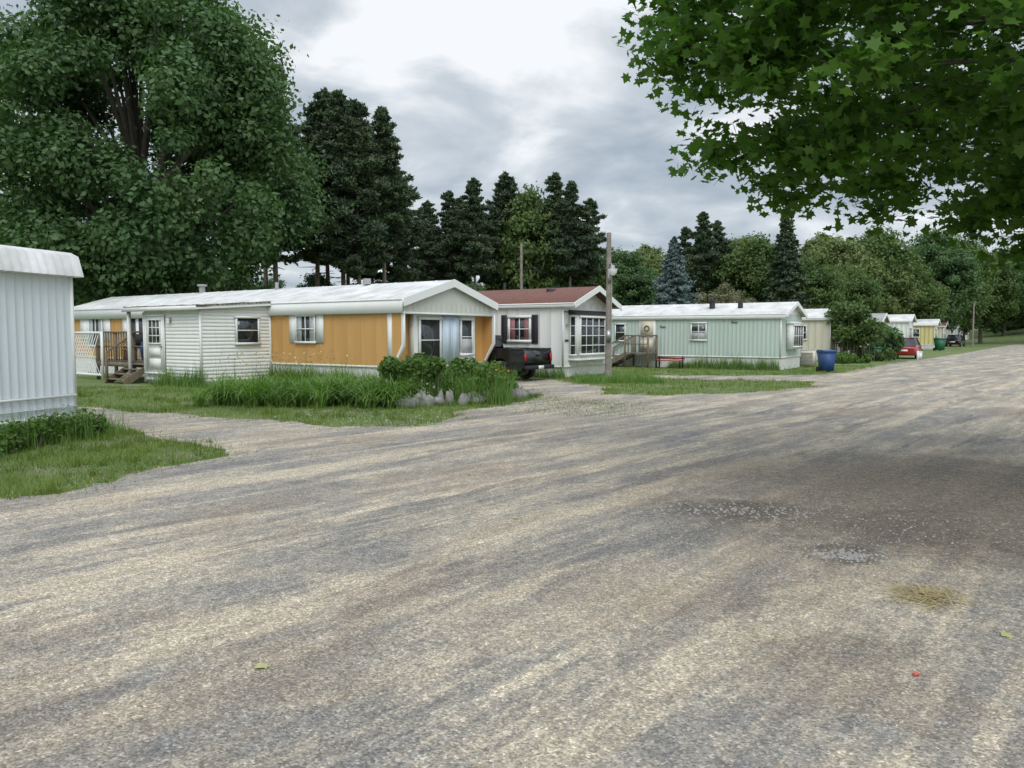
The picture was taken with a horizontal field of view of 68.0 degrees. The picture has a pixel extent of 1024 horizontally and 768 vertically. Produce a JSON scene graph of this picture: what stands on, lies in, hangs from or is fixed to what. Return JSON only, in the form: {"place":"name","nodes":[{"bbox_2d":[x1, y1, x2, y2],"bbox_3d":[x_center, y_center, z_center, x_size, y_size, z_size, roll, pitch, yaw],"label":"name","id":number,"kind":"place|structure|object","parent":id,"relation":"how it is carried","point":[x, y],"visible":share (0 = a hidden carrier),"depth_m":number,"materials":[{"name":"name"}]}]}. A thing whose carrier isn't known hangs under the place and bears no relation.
{"place":"outdoors","nodes":[
{"label":"outdoors","id":0,"kind":"place"},
{"bbox_2d":[0,344,1011,507],"bbox_3d":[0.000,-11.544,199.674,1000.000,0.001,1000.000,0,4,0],"label":"ground","id":1,"kind":"structure","parent":0,"point":[84,381],"depth_m":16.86,"materials":[{"name":"green plant"}]},
{"bbox_2d":[0,413,71,433],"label":"skirting","id":2,"kind":"object","parent":1,"relation":"on","point":[33,417],"visible":0.14,"depth_m":11.62,"materials":[{"name":"white paint"}]},
{"bbox_2d":[0,270,77,420],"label":"walls","id":3,"kind":"structure","parent":2,"relation":"on","point":[37,345],"depth_m":11.76,"materials":[{"name":"white metal"}]},
{"bbox_2d":[0,245,83,426],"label":"roof edge","id":4,"kind":"object","parent":3,"relation":"attached to","point":[22,260],"visible":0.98,"depth_m":11.67,"materials":[{"name":"white metal"}]},
{"bbox_2d":[0,404,108,454],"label":"bush","id":5,"kind":"object","parent":1,"relation":"on","point":[14,433],"visible":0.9,"depth_m":11.38,"materials":[{"name":"green plant"}]},
{"bbox_2d":[0,398,134,455],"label":"tall grass weeds","id":6,"kind":"object","parent":1,"relation":"on","point":[62,437],"depth_m":11.68,"materials":[{"name":"green plant"}]},
{"bbox_2d":[75,332,104,379],"bbox_3d":[-16.102,-1.079,28.396,3.020,1.760,0.062,3,5,34],"label":"lattice panel","id":7,"kind":"object","parent":1,"relation":"on","point":[90,355],"visible":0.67,"depth_m":28.12,"materials":[{"name":"white wood"}]},
{"bbox_2d":[95,331,143,383],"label":"deck","id":8,"kind":"structure","parent":1,"relation":"on","point":[116,363],"depth_m":26.90,"materials":[{"name":"brown wood"}]},
{"bbox_2d":[0,0,354,305],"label":"maple tree","id":9,"kind":"object","parent":1,"relation":"on","point":[215,122],"visible":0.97,"depth_m":37.91,"materials":[{"name":"green plant"}]},
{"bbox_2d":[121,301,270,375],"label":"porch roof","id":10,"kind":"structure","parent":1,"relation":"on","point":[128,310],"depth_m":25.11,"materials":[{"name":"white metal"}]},
{"bbox_2d":[142,306,271,385],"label":"porch addition","id":11,"kind":"structure","parent":1,"relation":"on","point":[205,337],"depth_m":24.67,"materials":[{"name":"white plastic"}]},
{"bbox_2d":[143,314,166,374],"bbox_3d":[-11.884,-1.317,25.293,1.160,1.985,0.120,3,5,34],"label":"porch door frame","id":12,"kind":"object","parent":11,"relation":"in","point":[164,339],"visible":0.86,"depth_m":25.03,"materials":[{"name":"white metal"}]},
{"bbox_2d":[146,316,163,371],"bbox_3d":[-11.890,-1.320,25.293,0.950,1.890,0.024,3,5,34],"label":"porch door","id":13,"kind":"structure","parent":12,"relation":"in","point":[156,346],"depth_m":25.25,"materials":[{"name":"white metal"}]},
{"bbox_2d":[147,319,160,343],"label":"door lites","id":14,"kind":"object","parent":13,"relation":"attached to","point":[154,335],"depth_m":25.24,"materials":[{"name":"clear glass"}]},
{"bbox_2d":[149,346,161,368],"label":"door panels","id":15,"kind":"object","parent":13,"relation":"attached to","point":[155,363],"visible":1,"depth_m":25.29,"materials":[{"name":"white paint"}]},
{"bbox_2d":[234,316,260,344],"bbox_3d":[-8.828,-1.786,25.330,0.120,0.955,0.990,3,5,34],"label":"window","id":16,"kind":"structure","parent":11,"relation":"attached to","point":[247,330],"depth_m":25.32,"materials":[{"name":"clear glass"}]},
{"bbox_2d":[76,356,481,379],"bbox_3d":[-10.623,-0.682,30.648,20.022,0.710,4.720,3,5,34],"label":"skirting","id":17,"kind":"object","parent":1,"relation":"on","point":[359,368],"visible":0.11,"depth_m":25.23,"materials":[{"name":"white paint"}]},
{"bbox_2d":[74,313,482,365],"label":"walls","id":18,"kind":"structure","parent":17,"relation":"on","point":[361,339],"depth_m":24.44,"materials":[{"name":"orange"}]},
{"bbox_2d":[88,319,102,346],"bbox_3d":[-17.864,-2.226,32.575,1.210,1.235,0.120,3,5,34],"label":"window","id":19,"kind":"structure","parent":18,"relation":"attached to","point":[94,325],"depth_m":32.65,"materials":[{"name":"clear glass"}]},
{"bbox_2d":[80,313,390,357],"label":"white panels","id":20,"kind":"object","parent":18,"relation":"attached to","point":[319,327],"visible":0.54,"depth_m":25.50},
{"bbox_2d":[74,279,497,319],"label":"roof","id":21,"kind":"structure","parent":18,"relation":"on","point":[395,297],"depth_m":25.84,"materials":[{"name":"white metal"}]},
{"bbox_2d":[294,315,316,343],"bbox_3d":[-6.842,-1.824,25.151,1.020,0.955,0.120,3,5,34],"label":"window","id":22,"kind":"structure","parent":18,"relation":"attached to","point":[305,328],"depth_m":25.13,"materials":[{"name":"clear glass"}]},
{"bbox_2d":[408,314,474,365],"bbox_3d":[-2.250,-1.435,24.920,0.280,1.730,3.250,3,5,34],"label":"front bay","id":23,"kind":"object","parent":18,"relation":"attached to","point":[413,332],"visible":0.28,"depth_m":23.66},
{"bbox_2d":[418,317,442,358],"bbox_3d":[-2.608,-1.393,24.167,0.120,1.485,1.160,3,5,34],"label":"window","id":24,"kind":"structure","parent":23,"relation":"attached to","point":[430,336],"depth_m":24.17,"materials":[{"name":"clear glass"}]},
{"bbox_2d":[442,315,459,362],"bbox_3d":[-2.007,-1.477,25.018,0.059,1.560,0.850,3,5,34],"label":"front door","id":25,"kind":"structure","parent":23,"relation":"attached to","point":[450,337],"depth_m":24.93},
{"bbox_2d":[459,318,474,355],"bbox_3d":[-1.546,-1.597,25.732,0.120,1.285,0.760,3,5,34],"label":"window","id":26,"kind":"structure","parent":23,"relation":"attached to","point":[466,336],"depth_m":25.72,"materials":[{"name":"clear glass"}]},
{"bbox_2d":[392,287,494,363],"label":"end wings","id":27,"kind":"object","parent":18,"relation":"attached to","point":[454,301],"visible":0.88,"depth_m":24.61},
{"bbox_2d":[243,62,317,288],"bbox_3d":[-18.152,-13.056,57.338,7.156,22.270,8.703,0,4,0],"label":"pine tree","id":28,"kind":"object","parent":1,"relation":"on","point":[295,258],"visible":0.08,"depth_m":57.23,"materials":[{"name":"green plant"}]},
{"bbox_2d":[285,87,363,286],"bbox_3d":[-15.202,-12.867,60.380,7.412,21.477,9.274,1,4,19],"label":"pine tree","id":29,"kind":"object","parent":1,"relation":"on","point":[312,124],"visible":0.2,"depth_m":59.94,"materials":[{"name":"green plant"}]},
{"bbox_2d":[171,349,505,410],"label":"daylily plants","id":30,"kind":"object","parent":1,"relation":"on","point":[252,392],"visible":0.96,"depth_m":17.59,"materials":[{"name":"green plant"}]},
{"bbox_2d":[309,89,383,285],"bbox_3d":[-13.278,-12.189,58.193,6.842,20.389,6.532,1,4,18],"label":"pine tree","id":31,"kind":"object","parent":1,"relation":"on","point":[334,112],"visible":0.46,"depth_m":56.85,"materials":[{"name":"green plant"}]},
{"bbox_2d":[314,97,394,284],"bbox_3d":[-11.791,-11.644,57.419,5.979,19.383,7.272,0,4,0],"label":"pine tree","id":32,"kind":"object","parent":1,"relation":"on","point":[365,245],"visible":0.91,"depth_m":56.13,"materials":[{"name":"green plant"}]},
{"bbox_2d":[349,121,386,283],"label":"pine tree","id":33,"kind":"object","parent":1,"relation":"on","point":[378,276],"visible":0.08,"depth_m":66.54,"materials":[{"name":"green plant"}]},
{"bbox_2d":[74,269,703,305],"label":"distant tree mass","id":34,"kind":"object","parent":1,"relation":"on","point":[309,282],"depth_m":65.06,"materials":[{"name":"green plant"}]},
{"bbox_2d":[357,106,422,282],"bbox_3d":[-10.136,-11.781,59.097,6.262,19.436,5.978,-2,4,-22],"label":"pine tree","id":35,"kind":"object","parent":1,"relation":"on","point":[399,193],"visible":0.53,"depth_m":58.26,"materials":[{"name":"green plant"}]},
{"bbox_2d":[371,166,430,283],"bbox_3d":[-9.497,-10.343,63.670,5.266,15.896,6.589,-1,4,-15],"label":"pine tree","id":36,"kind":"object","parent":1,"relation":"on","point":[398,271],"visible":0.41,"depth_m":63.02,"materials":[{"name":"green plant"}]},
{"bbox_2d":[408,199,450,281],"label":"pine tree","id":37,"kind":"object","parent":1,"relation":"on","point":[431,249],"visible":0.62,"depth_m":71.07,"materials":[{"name":"green plant"}]},
{"bbox_2d":[426,190,476,283],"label":"pine tree","id":38,"kind":"object","parent":1,"relation":"on","point":[449,221],"visible":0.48,"depth_m":72.81,"materials":[{"name":"green plant"}]},
{"bbox_2d":[375,352,528,404],"bbox_3d":[-1.588,-0.169,19.020,4.286,1.262,3.567,0,4,0],"label":"flower bed shrub","id":39,"kind":"object","parent":1,"relation":"on","point":[418,362],"visible":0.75,"depth_m":18.30,"materials":[{"name":"green plant"}]},
{"bbox_2d":[150,351,780,387],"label":"foundation weeds","id":40,"kind":"object","parent":1,"relation":"on","point":[171,380],"visible":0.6,"depth_m":25.97,"materials":[{"name":"green plant"}]},
{"bbox_2d":[395,385,537,408],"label":"border rocks","id":41,"kind":"object","parent":1,"relation":"on","point":[439,398],"visible":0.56,"depth_m":17.80,"materials":[{"name":"grey stone"}]},
{"bbox_2d":[440,177,501,290],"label":"pine tree","id":42,"kind":"object","parent":1,"relation":"on","point":[478,249],"visible":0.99,"depth_m":69.77,"materials":[{"name":"green plant"}]},
{"bbox_2d":[460,170,537,289],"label":"pine tree","id":43,"kind":"object","parent":1,"relation":"on","point":[499,211],"visible":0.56,"depth_m":73.26,"materials":[{"name":"green plant"}]},
{"bbox_2d":[483,335,553,378],"bbox_3d":[-1.080,-1.025,28.483,5.137,1.640,1.874,3,5,34],"label":"pickup truck","id":44,"kind":"object","parent":1,"relation":"on","point":[523,361],"visible":0.37,"depth_m":26.96,"materials":[{"name":"black paint"}]},
{"bbox_2d":[479,181,572,290],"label":"broadleaf tree","id":45,"kind":"object","parent":1,"relation":"on","point":[509,249],"visible":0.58,"depth_m":71.56,"materials":[{"name":"green plant"}]},
{"bbox_2d":[523,171,582,287],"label":"pine tree","id":46,"kind":"object","parent":1,"relation":"on","point":[555,184],"visible":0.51,"depth_m":71.45,"materials":[{"name":"green plant"}]},
{"bbox_2d":[511,363,604,377],"bbox_3d":[-3.640,-0.846,34.934,16.022,0.470,3.770,3,5,34],"label":"skirting","id":47,"kind":"object","parent":1,"relation":"on","point":[589,368],"visible":0.17,"depth_m":30.14,"materials":[{"name":"white paint"}]},
{"bbox_2d":[492,295,605,366],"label":"walls","id":48,"kind":"structure","parent":47,"relation":"on","point":[553,332],"depth_m":29.30,"materials":[{"name":"white paint"}]},
{"bbox_2d":[507,315,531,342],"bbox_3d":[0.298,-2.163,29.893,1.140,1.065,0.120,3,5,34],"label":"window","id":49,"kind":"structure","parent":48,"relation":"attached to","point":[519,328],"depth_m":29.86,"materials":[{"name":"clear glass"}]},
{"bbox_2d":[501,315,537,343],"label":"shutters","id":50,"kind":"object","parent":49,"relation":"attached to","point":[534,328],"visible":0.99,"depth_m":29.54,"materials":[{"name":"black plastic"}]},
{"bbox_2d":[477,286,621,310],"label":"roof","id":51,"kind":"structure","parent":48,"relation":"on","point":[574,297],"depth_m":30.11,"materials":[{"name":"red"}]},
{"bbox_2d":[564,310,612,360],"bbox_3d":[3.175,-1.945,30.266,0.450,1.960,3.750,3,5,34],"label":"bay","id":52,"kind":"object","parent":48,"relation":"attached to","point":[578,313],"visible":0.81,"depth_m":29.23,"materials":[{"name":"white paint"}]},
{"bbox_2d":[569,315,576,355],"bbox_3d":[2.348,-1.850,29.097,0.330,1.545,0.120,3,5,34],"label":"window","id":53,"kind":"structure","parent":52,"relation":"attached to","point":[573,323],"depth_m":29.09,"materials":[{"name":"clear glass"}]},
{"bbox_2d":[579,316,605,355],"bbox_3d":[3.327,-1.923,30.195,0.120,1.545,2.660,3,5,34],"label":"window","id":54,"kind":"structure","parent":52,"relation":"attached to","point":[592,335],"depth_m":29.95,"materials":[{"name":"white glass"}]},
{"bbox_2d":[543,180,600,286],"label":"pine tree","id":55,"kind":"object","parent":1,"relation":"on","point":[576,246],"visible":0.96,"depth_m":69.65,"materials":[{"name":"green plant"}]},
{"bbox_2d":[564,268,619,298],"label":"broadleaf tree","id":56,"kind":"object","parent":1,"relation":"on","point":[600,281],"visible":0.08,"depth_m":72.45,"materials":[{"name":"green plant"}]},
{"bbox_2d":[566,197,619,286],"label":"pine tree","id":57,"kind":"object","parent":1,"relation":"on","point":[593,268],"visible":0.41,"depth_m":72.02,"materials":[{"name":"green plant"}]},
{"bbox_2d":[605,233,616,377],"bbox_3d":[3.483,-2.630,26.916,0.332,5.451,0.556,-2,4,-32],"label":"utility pole","id":58,"kind":"object","parent":1,"relation":"on","point":[611,270],"visible":0.9,"depth_m":26.99,"materials":[{"name":"grey wood"}]},
{"bbox_2d":[604,247,657,305],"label":"broadleaf tree","id":59,"kind":"object","parent":1,"relation":"on","point":[637,280],"visible":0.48,"depth_m":77.36,"materials":[{"name":"green plant"}]},
{"bbox_2d":[612,335,657,367],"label":"entry steps","id":60,"kind":"structure","parent":1,"relation":"on","point":[619,359],"depth_m":38.04,"materials":[{"name":"brown wood"}]},
{"bbox_2d":[631,243,667,259],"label":"broadleaf tree","id":61,"kind":"object","parent":1,"relation":"on","point":[647,249],"visible":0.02,"depth_m":92.89,"materials":[{"name":"green plant"}]},
{"bbox_2d":[638,251,672,277],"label":"broadleaf tree","id":62,"kind":"object","parent":1,"relation":"on","point":[653,262],"visible":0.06,"depth_m":86.52,"materials":[{"name":"green plant"}]},
{"bbox_2d":[649,236,700,304],"bbox_3d":[10.919,-5.629,51.610,6.142,8.835,6.260,0,4,0],"label":"blue spruce tree","id":63,"kind":"object","parent":1,"relation":"on","point":[669,287],"visible":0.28,"depth_m":51.23,"materials":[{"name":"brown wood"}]},
{"bbox_2d":[675,226,704,300],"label":"pine tree","id":64,"kind":"object","parent":1,"relation":"on","point":[685,231],"visible":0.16,"depth_m":88.66,"materials":[{"name":"green plant"}]},
{"bbox_2d":[682,211,725,302],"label":"pine tree","id":65,"kind":"object","parent":1,"relation":"on","point":[700,264],"visible":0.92,"depth_m":83.52,"materials":[{"name":"green plant"}]},
{"bbox_2d":[611,354,800,369],"bbox_3d":[7.174,-1.304,40.637,15.022,0.630,3.770,3,5,34],"label":"skirting","id":66,"kind":"object","parent":1,"relation":"on","point":[789,362],"visible":0.41,"depth_m":37.19,"materials":[{"name":"white paint"}]},
{"bbox_2d":[699,220,733,301],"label":"pine tree","id":67,"kind":"object","parent":1,"relation":"on","point":[721,243],"visible":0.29,"depth_m":86.68,"materials":[{"name":"green plant"}]},
{"bbox_2d":[694,282,739,303],"bbox_3d":[16.575,-5.251,61.502,5.242,6.114,5.776,0,4,0],"label":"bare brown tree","id":68,"kind":"object","parent":1,"relation":"on","point":[728,298],"visible":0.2,"depth_m":60.76,"materials":[{"name":"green plant"}]},
{"bbox_2d":[706,230,783,302],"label":"broadleaf tree","id":69,"kind":"object","parent":1,"relation":"on","point":[749,262],"visible":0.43,"depth_m":81.55,"materials":[{"name":"green plant"}]},
{"bbox_2d":[759,206,811,308],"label":"spruce tree","id":70,"kind":"object","parent":1,"relation":"on","point":[779,288],"visible":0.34,"depth_m":74.73,"materials":[{"name":"green plant"}]},
{"bbox_2d":[800,350,815,365],"bbox_3d":[15.194,-1.358,39.188,0.820,0.790,0.820,3,5,34],"label":"air conditioner unit","id":71,"kind":"object","parent":1,"relation":"on","point":[807,357],"visible":0.71,"depth_m":38.83,"materials":[{"name":"beige metal"}]},
{"bbox_2d":[612,0,1023,271],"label":"overhanging maple tree","id":72,"kind":"object","parent":1,"relation":"on","point":[775,48],"visible":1,"depth_m":7.28,"materials":[{"name":"green plant"}]},
{"bbox_2d":[789,254,850,308],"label":"broadleaf tree","id":73,"kind":"object","parent":1,"relation":"on","point":[824,287],"visible":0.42,"depth_m":75.24,"materials":[{"name":"green plant"}]},
{"bbox_2d":[798,231,846,269],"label":"broadleaf tree","id":74,"kind":"object","parent":1,"relation":"on","point":[817,241],"visible":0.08,"depth_m":89.53,"materials":[{"name":"green plant"}]},
{"bbox_2d":[816,350,836,371],"bbox_3d":[13.747,-1.007,33.224,0.589,0.974,0.736,-1,4,-9],"label":"trash cart","id":75,"kind":"object","parent":1,"relation":"on","point":[826,360],"visible":0.99,"depth_m":32.96,"materials":[{"name":"blue plastic"}]},
{"bbox_2d":[807,234,892,295],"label":"broadleaf tree","id":76,"kind":"object","parent":1,"relation":"on","point":[835,251],"visible":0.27,"depth_m":83.47,"materials":[{"name":"green plant"}]},
{"bbox_2d":[818,263,888,312],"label":"broadleaf tree","id":77,"kind":"object","parent":1,"relation":"on","point":[866,289],"visible":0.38,"depth_m":77.49,"materials":[{"name":"green plant"}]},
{"bbox_2d":[835,351,873,363],"bbox_3d":[19.088,-1.504,43.093,2.768,0.810,1.546,-2,4,-28],"label":"round bush","id":78,"kind":"object","parent":1,"relation":"on","point":[842,357],"visible":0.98,"depth_m":42.96,"materials":[{"name":"green plant"}]},
{"bbox_2d":[824,301,890,361],"bbox_3d":[21.105,-3.277,46.734,3.415,3.763,3.387,0,4,0],"label":"round bush","id":79,"kind":"object","parent":1,"relation":"on","point":[852,325],"visible":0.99,"depth_m":45.98,"materials":[{"name":"green plant"}]},
{"bbox_2d":[857,347,896,360],"bbox_3d":[22.362,-1.866,46.904,2.565,0.991,1.165,3,5,42],"label":"round bush","id":80,"kind":"object","parent":1,"relation":"on","point":[886,354],"visible":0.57,"depth_m":46.43,"materials":[{"name":"green plant"}]},
{"bbox_2d":[861,324,905,359],"bbox_3d":[23.820,-2.715,48.858,2.842,2.529,3.162,0,4,0],"label":"round bush","id":81,"kind":"object","parent":1,"relation":"on","point":[894,340],"visible":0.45,"depth_m":48.17,"materials":[{"name":"green plant"}]},
{"bbox_2d":[850,223,929,314],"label":"broadleaf tree","id":82,"kind":"object","parent":1,"relation":"on","point":[881,246],"visible":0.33,"depth_m":85.34,"materials":[{"name":"green plant"}]},
{"bbox_2d":[872,255,926,314],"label":"broadleaf tree","id":83,"kind":"object","parent":1,"relation":"on","point":[911,294],"visible":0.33,"depth_m":84.88,"materials":[{"name":"green plant"}]},
{"bbox_2d":[892,337,922,358],"bbox_3d":[27.029,-2.472,51.950,1.693,1.426,3.919,3,5,34],"label":"parked car","id":84,"kind":"object","parent":1,"relation":"on","point":[912,347],"visible":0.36,"depth_m":50.38,"materials":[{"name":"red paint"}]},
{"bbox_2d":[921,344,934,348],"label":"skirting","id":85,"kind":"object","parent":1,"relation":"on","point":[927,346],"visible":0.04,"depth_m":82.78,"materials":[{"name":"white paint"}]},
{"bbox_2d":[913,326,937,344],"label":"walls","id":86,"kind":"structure","parent":85,"relation":"on","point":[927,334],"depth_m":82.76,"materials":[{"name":"yellow metal"}]},
{"bbox_2d":[905,262,953,329],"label":"broadleaf tree","id":87,"kind":"object","parent":1,"relation":"on","point":[931,304],"visible":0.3,"depth_m":87.03,"materials":[{"name":"green plant"}]},
{"bbox_2d":[908,228,989,332],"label":"broadleaf tree","id":88,"kind":"object","parent":1,"relation":"on","point":[958,268],"visible":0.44,"depth_m":98.06,"materials":[{"name":"green plant"}]},
{"bbox_2d":[945,335,965,346],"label":"parked car","id":89,"kind":"object","parent":1,"relation":"on","point":[951,340],"visible":0.94,"depth_m":98.46,"materials":[{"name":"black paint"}]},
{"bbox_2d":[954,234,1001,329],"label":"broadleaf tree","id":90,"kind":"object","parent":1,"relation":"on","point":[980,307],"visible":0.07,"depth_m":111.92,"materials":[{"name":"green plant"}]},
{"bbox_2d":[959,243,1023,343],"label":"broadleaf tree","id":91,"kind":"object","parent":1,"relation":"on","point":[1006,287],"visible":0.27,"depth_m":120.87,"materials":[{"name":"green plant"}]},
{"bbox_2d":[986,246,1023,335],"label":"broadleaf tree","id":92,"kind":"object","parent":1,"relation":"on","point":[1003,324],"visible":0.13,"depth_m":138.88,"materials":[{"name":"green plant"}]},
{"bbox_2d":[0,345,1023,767],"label":"gravel road","id":93,"kind":"structure","parent":0,"point":[962,415],"depth_m":4.98,"materials":[{"name":"grey gravel"}]},
{"bbox_2d":[872,578,991,612],"bbox_3d":[2.605,1.351,4.841,0.793,0.084,0.634,0,4,0],"label":"straw pile","id":94,"kind":"object","parent":93,"relation":"on","point":[932,594],"visible":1,"depth_m":4.83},
{"bbox_2d":[0,0,1023,288],"label":"sky","id":95,"kind":"structure","parent":0,"point":[530,90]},
{"bbox_2d":[612,308,801,357],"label":"walls","id":96,"kind":"structure","parent":0,"point":[753,337],"depth_m":36.45,"materials":[{"name":"green metal"}]},
{"bbox_2d":[639,320,655,351],"bbox_3d":[6.832,-2.467,38.458,0.900,1.700,0.089,3,5,34],"label":"front door","id":97,"kind":"structure","parent":96,"relation":"attached to","point":[647,327],"depth_m":38.42,"materials":[{"name":"beige metal"}]},
{"bbox_2d":[690,322,706,340],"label":"window","id":98,"kind":"structure","parent":96,"relation":"attached to","point":[698,331],"depth_m":36.95,"materials":[{"name":"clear glass"}]},
{"bbox_2d":[612,301,807,319],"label":"roof","id":99,"kind":"structure","parent":96,"relation":"on","point":[772,310],"depth_m":37.27,"materials":[{"name":"white metal"}]},
{"bbox_2d":[786,320,802,348],"bbox_3d":[13.556,-2.349,36.296,0.330,1.350,2.100,3,5,34],"label":"bay","id":100,"kind":"object","parent":96,"relation":"attached to","point":[789,338],"visible":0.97,"depth_m":35.50,"materials":[{"name":"white metal"}]},
{"bbox_2d":[793,324,803,347],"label":"window","id":101,"kind":"structure","parent":100,"relation":"attached to","point":[798,332],"depth_m":36.18,"materials":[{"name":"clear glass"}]},
{"bbox_2d":[965,328,1023,344],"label":"hill","id":102,"kind":"structure","parent":0,"point":[1015,336],"depth_m":137.48,"materials":[{"name":"green plant"}]},
{"bbox_3d":[15.477,-2.048,52.475,13.022,0.550,3.820,3,5,34],"label":"skirting","id":103,"kind":"object","parent":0,"visible":0},
{"bbox_2d":[801,320,839,351],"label":"walls","id":104,"kind":"structure","parent":103,"relation":"on","point":[819,335],"depth_m":47.63,"materials":[{"name":"beige metal"}]},
{"bbox_2d":[802,308,835,320],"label":"roof","id":105,"kind":"structure","parent":104,"relation":"on","point":[815,314],"depth_m":48.09,"materials":[{"name":"white metal"}]},
{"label":"skirting","id":106,"kind":"object","parent":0,"visible":0},
{"bbox_2d":[886,321,912,336],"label":"walls","id":107,"kind":"structure","parent":106,"relation":"on","point":[904,327],"depth_m":70.17,"materials":[{"name":"white metal"}]},
{"bbox_2d":[888,314,916,322],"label":"roof","id":108,"kind":"structure","parent":107,"relation":"on","point":[900,318],"depth_m":70.77,"materials":[{"name":"white metal"}]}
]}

